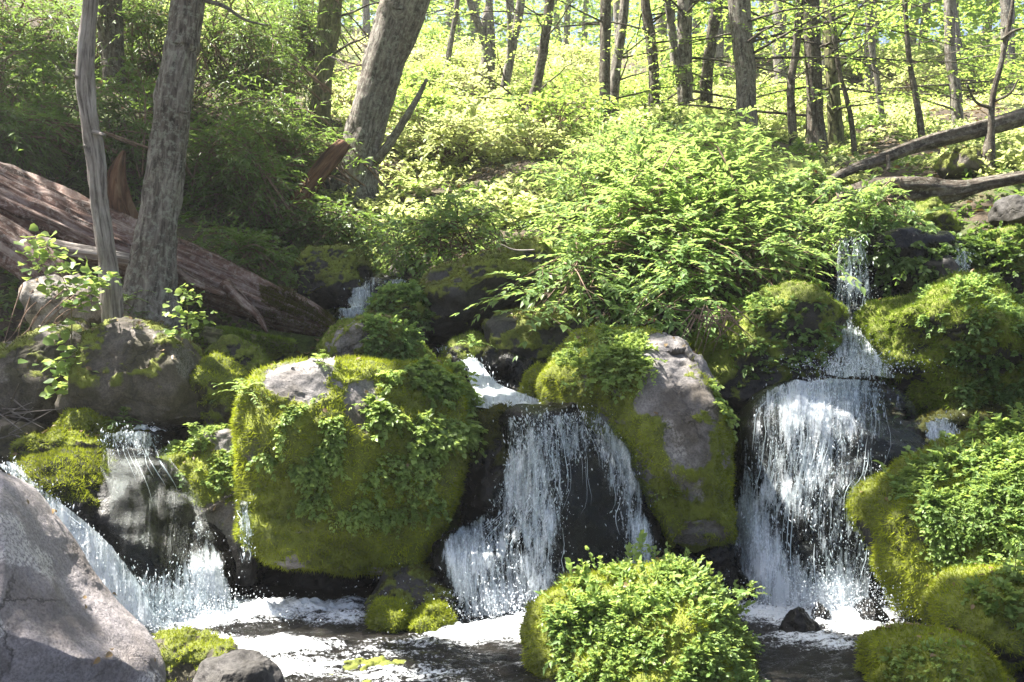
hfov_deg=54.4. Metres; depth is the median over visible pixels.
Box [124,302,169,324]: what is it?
fern
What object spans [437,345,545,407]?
rapid
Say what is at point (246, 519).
rapid
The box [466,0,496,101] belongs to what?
forest tree
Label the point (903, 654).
herb mat
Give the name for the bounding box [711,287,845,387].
herb mat
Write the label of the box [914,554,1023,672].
boulder
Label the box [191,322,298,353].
mossy log
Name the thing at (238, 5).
hill shrub
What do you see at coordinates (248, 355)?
rock
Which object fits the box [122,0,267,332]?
trunk
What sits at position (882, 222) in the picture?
fuchsia bush
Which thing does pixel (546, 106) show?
hill shrub
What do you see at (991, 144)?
dead sapling
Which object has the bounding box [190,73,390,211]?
shrub
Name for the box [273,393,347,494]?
herb mat
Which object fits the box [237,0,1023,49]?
sky
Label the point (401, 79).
hill shrub
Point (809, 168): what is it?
fuchsia bush
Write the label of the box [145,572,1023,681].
pool water
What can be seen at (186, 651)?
rock
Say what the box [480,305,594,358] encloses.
boulder
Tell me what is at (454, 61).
hill shrub
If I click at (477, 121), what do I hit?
hill shrub
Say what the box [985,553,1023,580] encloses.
leafy plant
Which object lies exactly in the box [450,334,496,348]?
fern
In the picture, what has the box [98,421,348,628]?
waterfall
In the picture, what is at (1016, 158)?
ground cover
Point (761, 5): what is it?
slender tree
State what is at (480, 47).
hill shrub
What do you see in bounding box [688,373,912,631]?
waterfall
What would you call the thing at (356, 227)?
bush
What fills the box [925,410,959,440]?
rapid
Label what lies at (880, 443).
boulder
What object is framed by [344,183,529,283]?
bush
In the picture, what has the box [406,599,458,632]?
rock
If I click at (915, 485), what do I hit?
herb mat
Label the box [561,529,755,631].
herb mat
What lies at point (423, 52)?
hill shrub
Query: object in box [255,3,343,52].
hill shrub
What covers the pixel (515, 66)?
hill shrub
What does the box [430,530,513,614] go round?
rock
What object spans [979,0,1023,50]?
slender tree
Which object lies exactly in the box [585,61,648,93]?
hill shrub
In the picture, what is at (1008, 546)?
sapling
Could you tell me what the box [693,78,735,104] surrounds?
hill shrub
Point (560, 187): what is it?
fuchsia bush
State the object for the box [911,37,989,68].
hill shrub
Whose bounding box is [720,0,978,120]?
forest tree
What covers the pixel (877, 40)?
slender tree
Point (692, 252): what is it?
fuchsia bush
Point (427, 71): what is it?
hill shrub
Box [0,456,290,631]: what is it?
waterfall
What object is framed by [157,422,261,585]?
boulder
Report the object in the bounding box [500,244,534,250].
slanting branch
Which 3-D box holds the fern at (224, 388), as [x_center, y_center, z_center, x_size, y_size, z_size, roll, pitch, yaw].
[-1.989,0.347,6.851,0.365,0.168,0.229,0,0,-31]
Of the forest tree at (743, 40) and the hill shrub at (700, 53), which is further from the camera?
the hill shrub at (700, 53)
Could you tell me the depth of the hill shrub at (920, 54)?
27.89 m
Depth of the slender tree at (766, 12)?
41.74 m
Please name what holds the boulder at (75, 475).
on the boulder at (156, 532)
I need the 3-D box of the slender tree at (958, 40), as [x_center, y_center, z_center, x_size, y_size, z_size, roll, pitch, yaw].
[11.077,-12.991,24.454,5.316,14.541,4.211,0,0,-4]
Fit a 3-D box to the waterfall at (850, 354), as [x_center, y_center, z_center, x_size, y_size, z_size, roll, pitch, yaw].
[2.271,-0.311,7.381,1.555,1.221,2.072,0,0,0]
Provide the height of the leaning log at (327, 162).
0.865 m
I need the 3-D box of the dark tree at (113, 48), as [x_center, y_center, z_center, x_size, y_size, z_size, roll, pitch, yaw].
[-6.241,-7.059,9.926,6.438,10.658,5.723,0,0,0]
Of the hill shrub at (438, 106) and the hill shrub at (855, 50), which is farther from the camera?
the hill shrub at (855, 50)
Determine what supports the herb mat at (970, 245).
on the boulder at (906, 237)
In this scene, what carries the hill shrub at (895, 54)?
on the ground at (306, 344)
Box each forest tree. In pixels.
[208,0,379,135]
[352,0,530,94]
[410,0,626,133]
[415,0,599,116]
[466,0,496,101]
[477,0,720,124]
[483,0,788,113]
[516,0,733,123]
[587,0,804,113]
[625,0,850,129]
[633,0,944,136]
[633,0,1006,152]
[702,0,914,145]
[704,0,1023,151]
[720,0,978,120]
[726,0,1023,137]
[796,0,1023,127]
[827,0,1007,154]
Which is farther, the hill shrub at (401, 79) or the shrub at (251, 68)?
the hill shrub at (401, 79)
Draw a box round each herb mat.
[157,422,235,495]
[245,451,451,539]
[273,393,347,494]
[349,353,488,485]
[359,312,427,360]
[363,278,436,333]
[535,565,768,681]
[537,552,764,681]
[552,322,667,404]
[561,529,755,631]
[708,378,739,441]
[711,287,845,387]
[856,229,994,296]
[872,402,1023,478]
[879,637,974,681]
[883,420,1023,501]
[889,427,1023,565]
[907,475,1023,575]
[913,271,1023,410]
[961,565,1023,632]
[972,220,1023,300]
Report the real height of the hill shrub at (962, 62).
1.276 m
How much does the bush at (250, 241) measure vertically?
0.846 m
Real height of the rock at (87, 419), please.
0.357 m
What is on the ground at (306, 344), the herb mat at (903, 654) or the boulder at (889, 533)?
the boulder at (889, 533)
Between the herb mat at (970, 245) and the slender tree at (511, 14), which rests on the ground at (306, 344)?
the slender tree at (511, 14)
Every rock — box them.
[0,418,47,473]
[7,424,115,463]
[52,406,150,444]
[152,623,239,681]
[188,350,248,424]
[192,648,283,681]
[204,333,289,375]
[255,557,430,590]
[330,656,405,681]
[335,303,370,322]
[354,273,409,302]
[363,562,458,614]
[364,594,414,632]
[368,282,431,331]
[389,252,423,278]
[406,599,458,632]
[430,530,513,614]
[439,329,486,380]
[517,361,543,398]
[779,607,821,632]
[811,601,830,618]
[853,597,889,623]
[903,195,962,233]
[914,399,1023,443]
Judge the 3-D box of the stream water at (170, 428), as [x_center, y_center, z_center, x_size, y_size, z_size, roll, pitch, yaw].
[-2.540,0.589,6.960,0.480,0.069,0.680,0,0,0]
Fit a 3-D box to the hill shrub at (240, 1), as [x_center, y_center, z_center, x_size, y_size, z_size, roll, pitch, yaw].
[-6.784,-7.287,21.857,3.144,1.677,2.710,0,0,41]
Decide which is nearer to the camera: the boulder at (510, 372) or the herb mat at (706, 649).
the herb mat at (706, 649)
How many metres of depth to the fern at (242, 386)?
5.71 m
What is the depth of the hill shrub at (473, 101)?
18.05 m
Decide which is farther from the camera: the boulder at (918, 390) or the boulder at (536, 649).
the boulder at (918, 390)
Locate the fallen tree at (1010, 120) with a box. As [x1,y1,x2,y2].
[805,107,1023,197]
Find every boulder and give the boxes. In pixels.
[0,317,90,425]
[0,470,165,681]
[13,445,117,555]
[18,274,101,330]
[55,314,204,427]
[94,455,239,607]
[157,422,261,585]
[228,354,472,578]
[292,242,375,309]
[315,310,436,360]
[417,236,556,344]
[457,400,513,537]
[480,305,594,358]
[480,342,551,391]
[498,402,666,601]
[515,559,761,681]
[533,323,739,552]
[667,539,740,599]
[688,278,849,411]
[732,380,927,603]
[804,226,972,322]
[844,417,1023,624]
[851,267,1023,419]
[852,620,1017,681]
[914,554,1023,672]
[924,255,970,281]
[932,146,984,178]
[977,224,1023,303]
[988,194,1023,227]
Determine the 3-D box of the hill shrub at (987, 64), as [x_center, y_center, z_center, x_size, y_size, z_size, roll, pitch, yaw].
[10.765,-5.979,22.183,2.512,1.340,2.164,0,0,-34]
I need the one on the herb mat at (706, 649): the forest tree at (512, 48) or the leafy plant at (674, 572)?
the leafy plant at (674, 572)
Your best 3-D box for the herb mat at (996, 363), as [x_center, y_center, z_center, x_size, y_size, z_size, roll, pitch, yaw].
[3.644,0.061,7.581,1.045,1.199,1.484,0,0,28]
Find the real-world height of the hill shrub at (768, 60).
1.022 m
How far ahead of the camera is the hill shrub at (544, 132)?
13.93 m
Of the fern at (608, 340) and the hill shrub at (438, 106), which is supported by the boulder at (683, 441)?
the fern at (608, 340)
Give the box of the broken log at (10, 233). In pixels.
[0,214,71,281]
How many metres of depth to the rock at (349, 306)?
8.64 m
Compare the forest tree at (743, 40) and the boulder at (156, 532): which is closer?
the boulder at (156, 532)
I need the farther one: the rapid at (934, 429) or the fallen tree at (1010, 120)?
the fallen tree at (1010, 120)
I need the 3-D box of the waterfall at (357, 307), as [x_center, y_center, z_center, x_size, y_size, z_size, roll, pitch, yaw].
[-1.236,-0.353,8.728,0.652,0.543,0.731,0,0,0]
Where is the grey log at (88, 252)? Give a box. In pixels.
[35,235,129,264]
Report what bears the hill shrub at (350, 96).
on the ground at (306, 344)
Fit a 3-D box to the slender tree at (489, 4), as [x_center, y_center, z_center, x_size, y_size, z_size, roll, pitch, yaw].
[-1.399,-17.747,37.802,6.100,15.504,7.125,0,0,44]
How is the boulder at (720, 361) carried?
on the ground at (306, 344)
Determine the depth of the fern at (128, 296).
7.40 m
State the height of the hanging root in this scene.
0.594 m
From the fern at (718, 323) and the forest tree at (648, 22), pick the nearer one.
the fern at (718, 323)
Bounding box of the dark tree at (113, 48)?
[97,0,126,92]
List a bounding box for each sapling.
[13,223,122,398]
[156,283,217,343]
[966,0,1023,175]
[996,543,1023,582]
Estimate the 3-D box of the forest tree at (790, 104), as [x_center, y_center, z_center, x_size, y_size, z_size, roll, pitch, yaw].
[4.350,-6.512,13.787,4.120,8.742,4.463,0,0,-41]
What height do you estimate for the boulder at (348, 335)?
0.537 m
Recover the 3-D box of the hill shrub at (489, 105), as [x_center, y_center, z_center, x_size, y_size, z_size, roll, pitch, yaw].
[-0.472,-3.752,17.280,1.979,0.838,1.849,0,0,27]
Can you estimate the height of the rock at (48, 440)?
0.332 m
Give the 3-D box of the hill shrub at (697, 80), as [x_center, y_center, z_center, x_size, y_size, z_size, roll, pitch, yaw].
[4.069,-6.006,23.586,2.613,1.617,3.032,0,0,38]
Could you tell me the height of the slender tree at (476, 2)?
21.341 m
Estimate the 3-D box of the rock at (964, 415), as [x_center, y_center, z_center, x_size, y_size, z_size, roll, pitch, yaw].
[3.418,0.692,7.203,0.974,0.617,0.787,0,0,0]
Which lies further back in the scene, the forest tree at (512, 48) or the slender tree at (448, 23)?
the slender tree at (448, 23)
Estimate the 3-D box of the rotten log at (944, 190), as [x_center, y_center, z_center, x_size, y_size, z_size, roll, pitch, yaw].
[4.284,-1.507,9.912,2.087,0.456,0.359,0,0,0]
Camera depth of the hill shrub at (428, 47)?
23.89 m
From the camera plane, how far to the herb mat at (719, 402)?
6.12 m
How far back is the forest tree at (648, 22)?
15.93 m
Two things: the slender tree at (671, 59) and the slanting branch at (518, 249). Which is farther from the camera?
the slender tree at (671, 59)
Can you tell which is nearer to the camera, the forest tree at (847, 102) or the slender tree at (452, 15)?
the forest tree at (847, 102)
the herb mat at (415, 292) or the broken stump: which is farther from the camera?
the broken stump
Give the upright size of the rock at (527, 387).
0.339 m
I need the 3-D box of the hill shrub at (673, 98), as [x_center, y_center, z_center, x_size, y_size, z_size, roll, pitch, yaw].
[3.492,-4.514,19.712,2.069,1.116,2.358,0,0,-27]
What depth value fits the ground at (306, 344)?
10.61 m
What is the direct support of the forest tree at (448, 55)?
on the ground at (306, 344)
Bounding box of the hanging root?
[4,284,98,341]
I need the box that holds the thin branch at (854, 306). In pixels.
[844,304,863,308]
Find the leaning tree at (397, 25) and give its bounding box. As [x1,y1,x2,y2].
[323,0,430,208]
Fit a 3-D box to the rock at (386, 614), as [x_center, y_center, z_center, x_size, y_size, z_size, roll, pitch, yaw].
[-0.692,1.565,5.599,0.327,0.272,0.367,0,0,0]
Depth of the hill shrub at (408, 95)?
17.49 m
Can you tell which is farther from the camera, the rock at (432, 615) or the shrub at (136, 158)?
the shrub at (136, 158)
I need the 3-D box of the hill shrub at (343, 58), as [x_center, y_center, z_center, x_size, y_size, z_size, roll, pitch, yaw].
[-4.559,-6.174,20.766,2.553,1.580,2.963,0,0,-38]
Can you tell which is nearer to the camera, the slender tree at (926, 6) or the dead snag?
the dead snag
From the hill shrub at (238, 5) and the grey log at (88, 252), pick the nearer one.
the grey log at (88, 252)
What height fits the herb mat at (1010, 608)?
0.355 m
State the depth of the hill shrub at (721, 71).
23.54 m
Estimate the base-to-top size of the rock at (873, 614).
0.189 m
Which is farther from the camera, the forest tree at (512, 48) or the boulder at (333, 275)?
the forest tree at (512, 48)
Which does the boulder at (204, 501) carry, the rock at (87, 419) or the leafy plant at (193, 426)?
the leafy plant at (193, 426)
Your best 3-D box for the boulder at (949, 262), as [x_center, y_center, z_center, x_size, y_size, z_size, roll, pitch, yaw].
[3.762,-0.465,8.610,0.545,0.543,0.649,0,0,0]
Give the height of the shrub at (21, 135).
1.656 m
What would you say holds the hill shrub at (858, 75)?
on the ground at (306, 344)
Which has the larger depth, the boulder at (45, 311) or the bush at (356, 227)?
the bush at (356, 227)
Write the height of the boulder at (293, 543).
1.473 m
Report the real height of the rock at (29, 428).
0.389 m
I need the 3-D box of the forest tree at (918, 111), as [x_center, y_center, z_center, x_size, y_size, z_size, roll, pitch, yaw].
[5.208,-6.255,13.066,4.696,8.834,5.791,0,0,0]
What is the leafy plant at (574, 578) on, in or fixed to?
on the boulder at (536, 649)
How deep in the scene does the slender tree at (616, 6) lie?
31.28 m
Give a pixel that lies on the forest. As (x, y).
(970, 10)
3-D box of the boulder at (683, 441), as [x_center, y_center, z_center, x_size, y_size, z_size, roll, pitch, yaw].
[0.837,0.677,6.519,1.409,1.638,1.360,0,0,0]
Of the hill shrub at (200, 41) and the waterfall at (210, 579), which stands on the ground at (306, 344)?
the hill shrub at (200, 41)
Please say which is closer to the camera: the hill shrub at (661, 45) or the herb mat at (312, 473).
the herb mat at (312, 473)
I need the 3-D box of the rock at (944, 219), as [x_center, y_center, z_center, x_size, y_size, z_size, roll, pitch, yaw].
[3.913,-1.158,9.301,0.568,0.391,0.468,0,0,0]
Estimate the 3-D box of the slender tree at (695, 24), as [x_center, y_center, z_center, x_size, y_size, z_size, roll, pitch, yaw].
[7.047,-18.972,37.800,6.282,18.979,5.358,0,0,-12]
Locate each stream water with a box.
[121,424,189,431]
[490,394,541,403]
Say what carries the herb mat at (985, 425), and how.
on the boulder at (889, 533)
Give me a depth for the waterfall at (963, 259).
8.01 m
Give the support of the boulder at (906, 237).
on the ground at (306, 344)
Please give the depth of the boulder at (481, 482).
6.28 m
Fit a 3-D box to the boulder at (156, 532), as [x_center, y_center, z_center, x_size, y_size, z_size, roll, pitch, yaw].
[-2.179,1.272,6.088,0.984,1.122,0.940,0,0,0]
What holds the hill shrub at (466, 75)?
on the ground at (306, 344)
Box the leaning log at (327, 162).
[288,139,349,207]
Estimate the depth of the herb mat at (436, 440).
6.08 m
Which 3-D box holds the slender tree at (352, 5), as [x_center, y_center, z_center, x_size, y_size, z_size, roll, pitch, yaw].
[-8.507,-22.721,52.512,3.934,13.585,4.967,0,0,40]
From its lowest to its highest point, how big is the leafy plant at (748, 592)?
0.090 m
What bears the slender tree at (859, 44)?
on the ground at (306, 344)
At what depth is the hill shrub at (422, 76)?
19.46 m
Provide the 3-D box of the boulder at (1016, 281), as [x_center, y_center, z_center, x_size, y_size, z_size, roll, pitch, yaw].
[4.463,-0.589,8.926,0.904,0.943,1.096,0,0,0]
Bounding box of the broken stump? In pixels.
[107,150,137,218]
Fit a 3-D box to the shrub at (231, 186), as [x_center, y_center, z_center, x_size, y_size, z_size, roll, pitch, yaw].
[-3.089,-1.512,10.798,2.345,2.201,1.962,0,0,14]
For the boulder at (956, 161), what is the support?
on the ground at (306, 344)
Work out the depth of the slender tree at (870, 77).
21.49 m
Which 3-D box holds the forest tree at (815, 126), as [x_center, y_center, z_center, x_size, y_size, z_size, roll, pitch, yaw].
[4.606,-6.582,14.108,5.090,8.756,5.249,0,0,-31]
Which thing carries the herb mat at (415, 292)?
on the rock at (420, 306)
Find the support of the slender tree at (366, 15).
on the ground at (306, 344)
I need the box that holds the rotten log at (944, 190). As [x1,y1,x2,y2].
[836,170,1023,212]
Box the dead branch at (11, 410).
[0,384,56,438]
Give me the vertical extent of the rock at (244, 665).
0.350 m
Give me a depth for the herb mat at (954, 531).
5.36 m
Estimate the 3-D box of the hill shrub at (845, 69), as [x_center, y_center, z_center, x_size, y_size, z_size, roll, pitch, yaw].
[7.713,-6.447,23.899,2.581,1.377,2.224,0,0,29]
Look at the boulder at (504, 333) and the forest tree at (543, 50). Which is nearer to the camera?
the boulder at (504, 333)
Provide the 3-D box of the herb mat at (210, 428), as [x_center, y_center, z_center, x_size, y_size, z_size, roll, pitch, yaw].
[-1.999,0.792,6.513,0.624,0.503,0.777,0,0,-22]
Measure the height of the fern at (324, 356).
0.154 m
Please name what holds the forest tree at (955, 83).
on the ground at (306, 344)
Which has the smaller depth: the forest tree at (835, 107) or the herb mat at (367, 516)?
the herb mat at (367, 516)
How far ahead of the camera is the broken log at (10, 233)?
7.67 m
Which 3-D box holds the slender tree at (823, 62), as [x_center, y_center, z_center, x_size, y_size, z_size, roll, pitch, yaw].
[6.969,-10.547,22.938,4.164,10.583,4.863,0,0,5]
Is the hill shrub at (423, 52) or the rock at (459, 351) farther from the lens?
the hill shrub at (423, 52)
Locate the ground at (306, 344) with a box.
[0,0,1023,562]
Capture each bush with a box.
[177,215,314,298]
[254,178,405,262]
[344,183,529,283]
[451,104,919,360]
[506,93,808,239]
[731,156,843,233]
[795,173,960,281]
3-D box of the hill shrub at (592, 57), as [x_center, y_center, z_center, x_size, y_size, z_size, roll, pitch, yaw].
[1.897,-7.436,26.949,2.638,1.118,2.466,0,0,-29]
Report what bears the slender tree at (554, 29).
on the ground at (306, 344)
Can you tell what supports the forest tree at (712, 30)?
on the ground at (306, 344)
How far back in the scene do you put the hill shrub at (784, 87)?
18.69 m
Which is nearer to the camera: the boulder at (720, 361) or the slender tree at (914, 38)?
the boulder at (720, 361)
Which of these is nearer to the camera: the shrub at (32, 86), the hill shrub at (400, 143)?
the shrub at (32, 86)
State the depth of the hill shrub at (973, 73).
20.38 m
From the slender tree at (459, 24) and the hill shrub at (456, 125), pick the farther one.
the slender tree at (459, 24)
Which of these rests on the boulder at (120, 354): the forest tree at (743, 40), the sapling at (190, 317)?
the sapling at (190, 317)
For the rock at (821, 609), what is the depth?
5.66 m
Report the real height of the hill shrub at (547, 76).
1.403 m
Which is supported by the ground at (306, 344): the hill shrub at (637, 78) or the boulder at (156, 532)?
the hill shrub at (637, 78)
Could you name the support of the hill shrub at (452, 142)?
on the ground at (306, 344)
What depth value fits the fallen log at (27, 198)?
8.14 m
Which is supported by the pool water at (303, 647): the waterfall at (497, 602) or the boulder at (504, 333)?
the waterfall at (497, 602)
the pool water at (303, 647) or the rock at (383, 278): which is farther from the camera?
the rock at (383, 278)
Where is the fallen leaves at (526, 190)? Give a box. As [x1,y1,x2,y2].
[0,0,1021,427]
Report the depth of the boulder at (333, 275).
9.01 m
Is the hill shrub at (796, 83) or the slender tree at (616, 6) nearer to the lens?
the hill shrub at (796, 83)
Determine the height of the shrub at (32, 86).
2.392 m
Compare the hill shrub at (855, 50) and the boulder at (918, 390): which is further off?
the hill shrub at (855, 50)
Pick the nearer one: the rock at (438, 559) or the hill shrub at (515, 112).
the rock at (438, 559)
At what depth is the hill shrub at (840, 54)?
24.11 m
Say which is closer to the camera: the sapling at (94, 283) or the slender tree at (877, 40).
the sapling at (94, 283)
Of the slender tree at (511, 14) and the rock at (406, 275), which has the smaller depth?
the rock at (406, 275)
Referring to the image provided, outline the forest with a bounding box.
[154,0,1023,67]
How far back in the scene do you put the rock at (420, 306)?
8.01 m
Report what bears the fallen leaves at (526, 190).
on the ground at (306, 344)
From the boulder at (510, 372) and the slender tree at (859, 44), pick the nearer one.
the boulder at (510, 372)
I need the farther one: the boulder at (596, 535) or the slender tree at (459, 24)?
the slender tree at (459, 24)
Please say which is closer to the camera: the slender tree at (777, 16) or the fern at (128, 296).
the fern at (128, 296)
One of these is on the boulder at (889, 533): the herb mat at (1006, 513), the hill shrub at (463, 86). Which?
the herb mat at (1006, 513)
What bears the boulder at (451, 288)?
on the ground at (306, 344)
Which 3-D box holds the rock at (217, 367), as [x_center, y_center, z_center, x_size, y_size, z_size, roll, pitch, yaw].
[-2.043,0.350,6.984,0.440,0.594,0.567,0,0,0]
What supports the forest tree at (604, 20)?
on the ground at (306, 344)
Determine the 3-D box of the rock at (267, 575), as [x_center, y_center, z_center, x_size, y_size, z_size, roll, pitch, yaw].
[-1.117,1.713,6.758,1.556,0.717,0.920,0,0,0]
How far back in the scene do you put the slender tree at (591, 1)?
50.34 m
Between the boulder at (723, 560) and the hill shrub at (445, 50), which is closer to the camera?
the boulder at (723, 560)
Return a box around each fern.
[101,406,141,435]
[123,290,155,304]
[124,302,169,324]
[209,379,236,403]
[212,378,269,407]
[313,349,337,370]
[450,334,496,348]
[579,337,620,349]
[657,301,757,355]
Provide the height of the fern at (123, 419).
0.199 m
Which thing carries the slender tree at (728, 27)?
on the ground at (306, 344)
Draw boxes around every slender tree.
[349,4,353,27]
[362,0,369,42]
[432,2,462,43]
[444,0,482,40]
[450,0,456,42]
[470,0,479,51]
[485,0,494,32]
[509,0,513,26]
[522,2,559,53]
[523,0,561,54]
[563,0,571,51]
[572,0,639,40]
[581,0,588,48]
[590,0,676,82]
[613,0,619,36]
[655,0,666,48]
[657,0,731,88]
[692,3,702,42]
[723,0,731,53]
[756,1,792,47]
[761,1,789,49]
[772,1,786,97]
[786,3,863,55]
[820,0,912,44]
[821,8,861,80]
[845,0,961,67]
[864,0,902,102]
[875,3,880,46]
[881,0,930,56]
[889,0,918,53]
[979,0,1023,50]
[1000,0,1017,89]
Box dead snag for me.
[74,0,123,321]
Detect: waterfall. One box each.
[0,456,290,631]
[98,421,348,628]
[332,402,743,627]
[339,277,404,318]
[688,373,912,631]
[751,232,956,381]
[955,246,973,270]
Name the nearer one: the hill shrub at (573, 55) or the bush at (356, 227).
the bush at (356, 227)
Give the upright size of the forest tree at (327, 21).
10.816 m
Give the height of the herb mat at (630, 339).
0.514 m
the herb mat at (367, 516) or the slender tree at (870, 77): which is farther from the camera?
the slender tree at (870, 77)
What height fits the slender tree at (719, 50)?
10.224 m
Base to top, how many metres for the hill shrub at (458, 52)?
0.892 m
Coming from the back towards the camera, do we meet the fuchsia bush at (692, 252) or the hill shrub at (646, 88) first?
the hill shrub at (646, 88)
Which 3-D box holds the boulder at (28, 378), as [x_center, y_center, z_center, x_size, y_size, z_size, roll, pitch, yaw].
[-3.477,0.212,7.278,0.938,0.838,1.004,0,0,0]
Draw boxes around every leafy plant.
[183,422,210,439]
[569,574,586,587]
[652,564,681,574]
[726,580,771,598]
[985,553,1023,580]
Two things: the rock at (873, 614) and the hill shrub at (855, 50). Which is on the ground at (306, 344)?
the hill shrub at (855, 50)
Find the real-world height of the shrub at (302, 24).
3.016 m
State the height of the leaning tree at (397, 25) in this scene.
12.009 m
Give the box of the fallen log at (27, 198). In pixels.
[0,162,335,336]
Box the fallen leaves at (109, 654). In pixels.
[3,236,1019,679]
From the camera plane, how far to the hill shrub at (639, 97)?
20.36 m
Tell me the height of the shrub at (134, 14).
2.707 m
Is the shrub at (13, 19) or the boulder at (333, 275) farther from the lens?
the shrub at (13, 19)
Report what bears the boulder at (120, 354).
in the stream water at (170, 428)
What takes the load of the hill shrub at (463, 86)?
on the ground at (306, 344)
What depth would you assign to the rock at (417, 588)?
5.82 m
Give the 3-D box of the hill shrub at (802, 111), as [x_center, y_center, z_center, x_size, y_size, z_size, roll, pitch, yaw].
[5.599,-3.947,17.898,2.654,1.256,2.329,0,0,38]
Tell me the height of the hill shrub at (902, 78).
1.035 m
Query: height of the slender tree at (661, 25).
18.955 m
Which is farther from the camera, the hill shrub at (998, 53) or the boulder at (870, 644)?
the hill shrub at (998, 53)
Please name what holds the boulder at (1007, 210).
on the ground at (306, 344)
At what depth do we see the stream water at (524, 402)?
6.65 m
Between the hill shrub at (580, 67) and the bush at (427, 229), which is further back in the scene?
the hill shrub at (580, 67)
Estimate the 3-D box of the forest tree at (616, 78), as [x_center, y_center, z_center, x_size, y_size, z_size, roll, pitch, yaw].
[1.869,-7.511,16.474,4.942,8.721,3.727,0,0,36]
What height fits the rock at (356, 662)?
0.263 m
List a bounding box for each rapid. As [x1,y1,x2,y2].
[231,494,255,562]
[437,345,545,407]
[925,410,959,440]
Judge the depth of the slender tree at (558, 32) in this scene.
43.04 m
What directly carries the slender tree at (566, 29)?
on the ground at (306, 344)
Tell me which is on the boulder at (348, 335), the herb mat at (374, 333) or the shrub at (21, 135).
the herb mat at (374, 333)
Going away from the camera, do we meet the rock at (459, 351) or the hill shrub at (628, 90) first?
the rock at (459, 351)
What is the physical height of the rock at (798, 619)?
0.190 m
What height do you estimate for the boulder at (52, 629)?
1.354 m
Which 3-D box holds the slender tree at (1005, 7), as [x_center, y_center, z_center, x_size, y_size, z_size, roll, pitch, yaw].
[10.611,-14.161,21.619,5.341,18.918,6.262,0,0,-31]
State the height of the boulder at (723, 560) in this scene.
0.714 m
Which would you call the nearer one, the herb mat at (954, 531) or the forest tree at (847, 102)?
the herb mat at (954, 531)
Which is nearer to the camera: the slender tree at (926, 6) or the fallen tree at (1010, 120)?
the fallen tree at (1010, 120)
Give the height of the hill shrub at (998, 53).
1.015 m
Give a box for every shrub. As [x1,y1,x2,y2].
[0,0,127,68]
[0,23,119,178]
[0,88,147,190]
[33,44,292,223]
[50,0,237,115]
[133,0,335,128]
[145,102,339,247]
[148,0,257,17]
[150,24,227,64]
[158,1,263,21]
[165,0,371,126]
[165,8,278,51]
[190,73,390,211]
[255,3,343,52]
[261,11,357,63]
[299,65,407,111]
[333,54,453,104]
[339,69,441,121]
[382,95,538,164]
[389,75,480,128]
[391,120,527,167]
[393,120,491,155]
[399,65,454,88]
[401,48,468,104]
[408,33,480,65]
[408,38,439,62]
[414,15,465,57]
[414,67,499,105]
[417,46,501,78]
[420,77,528,125]
[422,41,499,68]
[426,54,475,69]
[435,57,521,95]
[437,106,506,131]
[441,35,525,60]
[441,96,519,126]
[469,42,536,77]
[469,99,604,143]
[469,120,585,164]
[472,81,640,143]
[486,52,595,100]
[519,36,625,75]
[528,55,639,92]
[548,41,631,74]
[561,79,647,112]
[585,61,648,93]
[618,79,669,109]
[619,63,699,110]
[621,65,647,88]
[622,32,698,63]
[631,36,732,71]
[632,61,731,94]
[646,89,734,111]
[662,63,735,88]
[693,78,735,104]
[730,41,802,63]
[756,61,874,100]
[756,79,805,110]
[767,85,894,118]
[796,43,879,83]
[799,43,863,75]
[838,46,863,53]
[840,48,921,80]
[852,39,937,77]
[855,54,968,99]
[892,45,935,67]
[910,43,1023,98]
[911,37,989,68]
[925,47,996,68]
[958,41,1023,86]
[983,47,1023,60]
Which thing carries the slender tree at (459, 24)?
on the ground at (306, 344)
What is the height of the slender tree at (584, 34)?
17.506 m
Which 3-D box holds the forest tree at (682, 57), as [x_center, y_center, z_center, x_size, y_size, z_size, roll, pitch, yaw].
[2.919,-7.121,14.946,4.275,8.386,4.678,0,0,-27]
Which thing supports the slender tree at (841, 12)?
on the ground at (306, 344)
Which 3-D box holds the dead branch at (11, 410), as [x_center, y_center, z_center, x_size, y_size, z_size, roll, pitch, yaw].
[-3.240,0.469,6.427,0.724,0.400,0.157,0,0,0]
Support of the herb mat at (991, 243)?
on the ground at (306, 344)
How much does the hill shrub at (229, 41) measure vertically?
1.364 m

